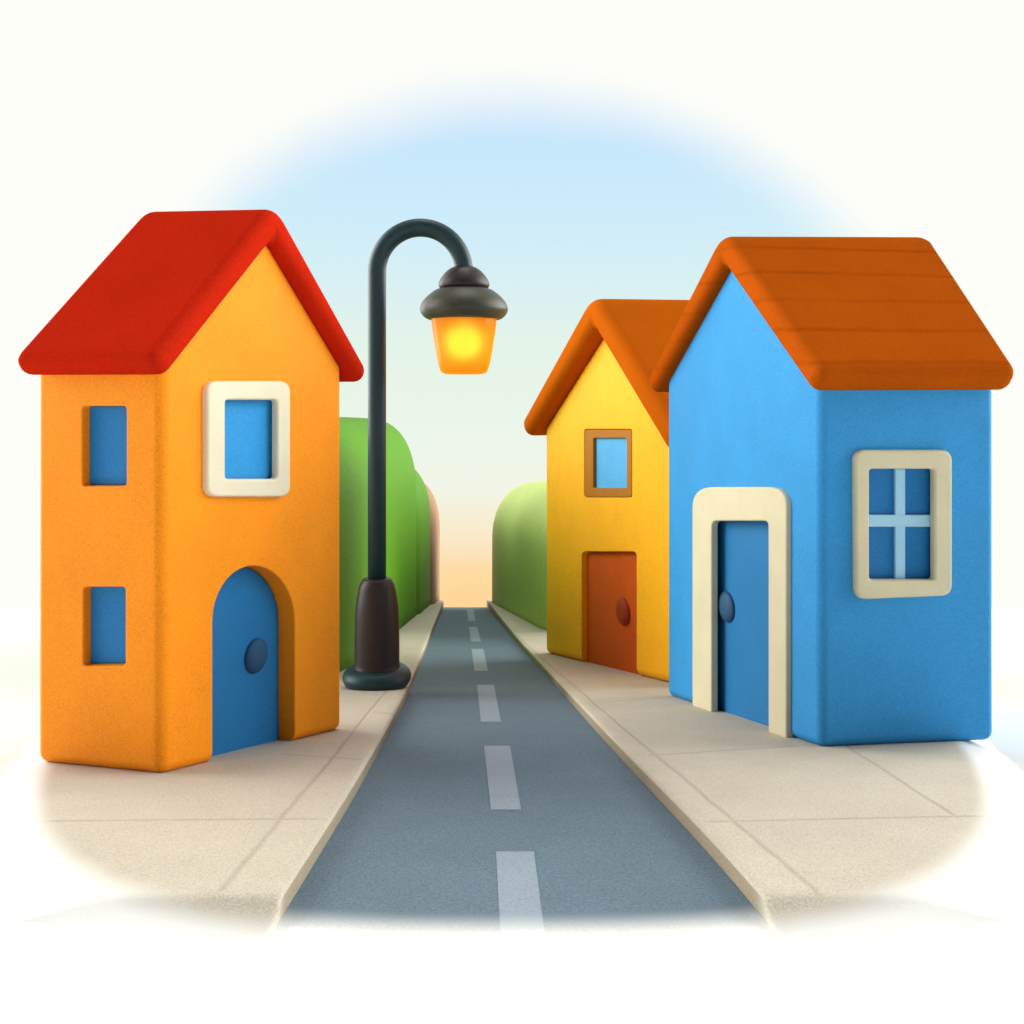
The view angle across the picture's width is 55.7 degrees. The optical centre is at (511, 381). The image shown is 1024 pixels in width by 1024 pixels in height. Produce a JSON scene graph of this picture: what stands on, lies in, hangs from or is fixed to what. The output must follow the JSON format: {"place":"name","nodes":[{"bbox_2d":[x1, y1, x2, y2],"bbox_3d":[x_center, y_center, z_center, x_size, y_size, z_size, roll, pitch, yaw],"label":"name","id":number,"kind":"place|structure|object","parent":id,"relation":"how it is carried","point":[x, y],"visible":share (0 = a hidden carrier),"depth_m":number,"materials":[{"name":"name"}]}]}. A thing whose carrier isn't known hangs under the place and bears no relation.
{"place":"outdoors","nodes":[
{"label":"outdoors","id":0,"kind":"place"},
{"bbox_2d":[0,599,443,942],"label":"pavement","id":1,"kind":"structure","parent":0,"point":[227,847],"depth_m":7.89,"materials":[{"name":"beige concrete"}]},
{"bbox_2d":[339,417,415,671],"bbox_3d":[-6.181,6.364,34.675,4.032,11.161,30.522,0,0,-2],"label":"bush","id":2,"kind":"object","parent":1,"relation":"on","point":[400,514],"visible":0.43,"depth_m":27.93,"materials":[{"name":"green plant"}]},
{"bbox_2d":[415,470,429,614],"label":"bush","id":3,"kind":"object","parent":1,"relation":"on","point":[422,552],"visible":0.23,"depth_m":52.70,"materials":[{"name":"green plant"}]},
{"bbox_2d":[342,218,507,690],"bbox_3d":[-1.623,1.328,18.182,3.096,8.784,1.650,0,0,0],"label":"street lamp","id":4,"kind":"object","parent":1,"relation":"on","point":[463,308],"visible":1,"depth_m":17.93,"materials":[{"name":"grey metal"}]},
{"bbox_2d":[424,483,439,604],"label":"bush","id":5,"kind":"object","parent":1,"relation":"on","point":[434,557],"visible":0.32,"depth_m":64.16,"materials":[{"name":"brown plant"}]},
{"bbox_2d":[0,607,1023,1023],"bbox_3d":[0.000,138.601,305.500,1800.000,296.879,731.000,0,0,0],"label":"ground","id":6,"kind":"structure","parent":0,"point":[50,977],"depth_m":5.28,"materials":[{"name":"white"}]},
{"bbox_2d":[18,209,363,771],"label":"house","id":7,"kind":"structure","parent":6,"relation":"on","point":[193,369],"depth_m":10.75,"materials":[{"name":"orange paint"}]},
{"bbox_2d":[90,406,126,484],"bbox_3d":[-4.342,0.692,10.545,0.619,0.873,0.050,0,0,22],"label":"window","id":8,"kind":"structure","parent":7,"relation":"in","point":[108,424],"depth_m":10.53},
{"bbox_2d":[91,587,125,662],"bbox_3d":[-4.342,2.633,10.545,0.591,0.896,0.050,0,0,22],"label":"window","id":9,"kind":"structure","parent":7,"relation":"in","point":[108,604],"depth_m":10.53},
{"bbox_2d":[212,567,277,755],"bbox_3d":[-3.247,3.710,11.605,0.172,3.069,1.473,0,0,24],"label":"door","id":10,"kind":"structure","parent":7,"relation":"in","point":[245,611],"depth_m":11.68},
{"bbox_2d":[202,381,289,496],"bbox_3d":[-3.129,0.694,11.357,0.210,1.413,1.474,0,0,24],"label":"window","id":11,"kind":"structure","parent":7,"relation":"in","point":[246,424],"depth_m":11.36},
{"bbox_2d":[524,299,688,681],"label":"house","id":12,"kind":"structure","parent":6,"relation":"on","point":[598,415],"depth_m":21.75,"materials":[{"name":"yellow paint"}]},
{"bbox_2d":[585,429,631,496],"bbox_3d":[2.217,1.880,21.940,0.160,1.734,2.917,0,0,-16],"label":"window","id":13,"kind":"structure","parent":12,"relation":"in","point":[608,452],"depth_m":21.97,"materials":[{"name":"blue glass"}]},
{"bbox_2d":[587,551,639,674],"bbox_3d":[2.275,5.885,21.941,0.229,4.617,3.369,0,0,-16],"label":"door","id":14,"kind":"structure","parent":12,"relation":"in","point":[611,575],"depth_m":21.96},
{"bbox_2d":[650,237,1012,745],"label":"house","id":15,"kind":"structure","parent":6,"relation":"on","point":[830,491],"depth_m":12.24,"materials":[{"name":"blue paint"}]},
{"bbox_2d":[718,521,768,725],"bbox_3d":[3.387,3.902,14.164,0.172,4.083,2.291,0,0,-11],"label":"door","id":16,"kind":"structure","parent":15,"relation":"in","point":[743,546],"depth_m":14.16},
{"bbox_2d":[852,450,951,598],"bbox_3d":[4.792,1.739,11.991,1.339,1.827,0.220,0,0,-13],"label":"window","id":17,"kind":"structure","parent":15,"relation":"in","point":[902,499],"depth_m":11.99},
{"bbox_2d":[0,0,1023,606],"label":"sky","id":18,"kind":"structure","parent":0,"point":[580,153],"materials":[{"name":"white"}]},
{"bbox_2d":[219,607,836,970],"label":"road","id":19,"kind":"structure","parent":0,"point":[632,875],"depth_m":7.54,"materials":[{"name":"grey asphalt"}]},
{"bbox_2d":[467,609,474,620],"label":"line dash","id":20,"kind":"object","parent":19,"relation":"on","point":[471,615],"visible":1,"depth_m":55.63,"materials":[{"name":"white paint"}]},
{"bbox_2d":[469,627,480,640],"bbox_3d":[-1.477,9.864,38.087,0.353,1.939,9.677,0,0,-3],"label":"line dash","id":21,"kind":"object","parent":19,"relation":"on","point":[474,634],"visible":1,"depth_m":37.25,"materials":[{"name":"white paint"}]},
{"bbox_2d":[472,649,487,670],"bbox_3d":[-0.904,7.497,26.311,0.368,1.402,6.998,0,0,-3],"label":"line dash","id":22,"kind":"object","parent":19,"relation":"on","point":[479,661],"visible":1,"depth_m":25.65,"materials":[{"name":"white paint"}]},
{"bbox_2d":[477,685,500,721],"bbox_3d":[-0.442,5.692,17.331,0.348,1.019,5.087,0,0,-2],"label":"line dash","id":23,"kind":"object","parent":19,"relation":"on","point":[488,706],"visible":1,"depth_m":16.80,"materials":[{"name":"white paint"}]},
{"bbox_2d":[484,746,520,809],"bbox_3d":[-0.141,4.410,10.952,0.340,0.701,3.500,0,0,-2],"label":"line dash","id":24,"kind":"object","parent":19,"relation":"on","point":[503,790],"visible":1,"depth_m":10.58,"materials":[{"name":"white paint"}]},
{"bbox_2d":[496,852,544,935],"bbox_3d":[0.037,3.595,6.889,0.306,0.364,1.830,0,0,-1],"label":"line dash","id":25,"kind":"object","parent":19,"relation":"on","point":[520,911],"visible":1,"depth_m":6.73,"materials":[{"name":"white paint"}]},
{"bbox_2d":[487,599,1023,942],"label":"pavement","id":26,"kind":"structure","parent":0,"point":[911,842],"depth_m":8.60,"materials":[{"name":"beige concrete"}]},
{"bbox_2d":[492,481,546,629],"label":"bush","id":27,"kind":"object","parent":26,"relation":"on","point":[519,559],"visible":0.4,"depth_m":46.50,"materials":[{"name":"green plant"}]}
]}

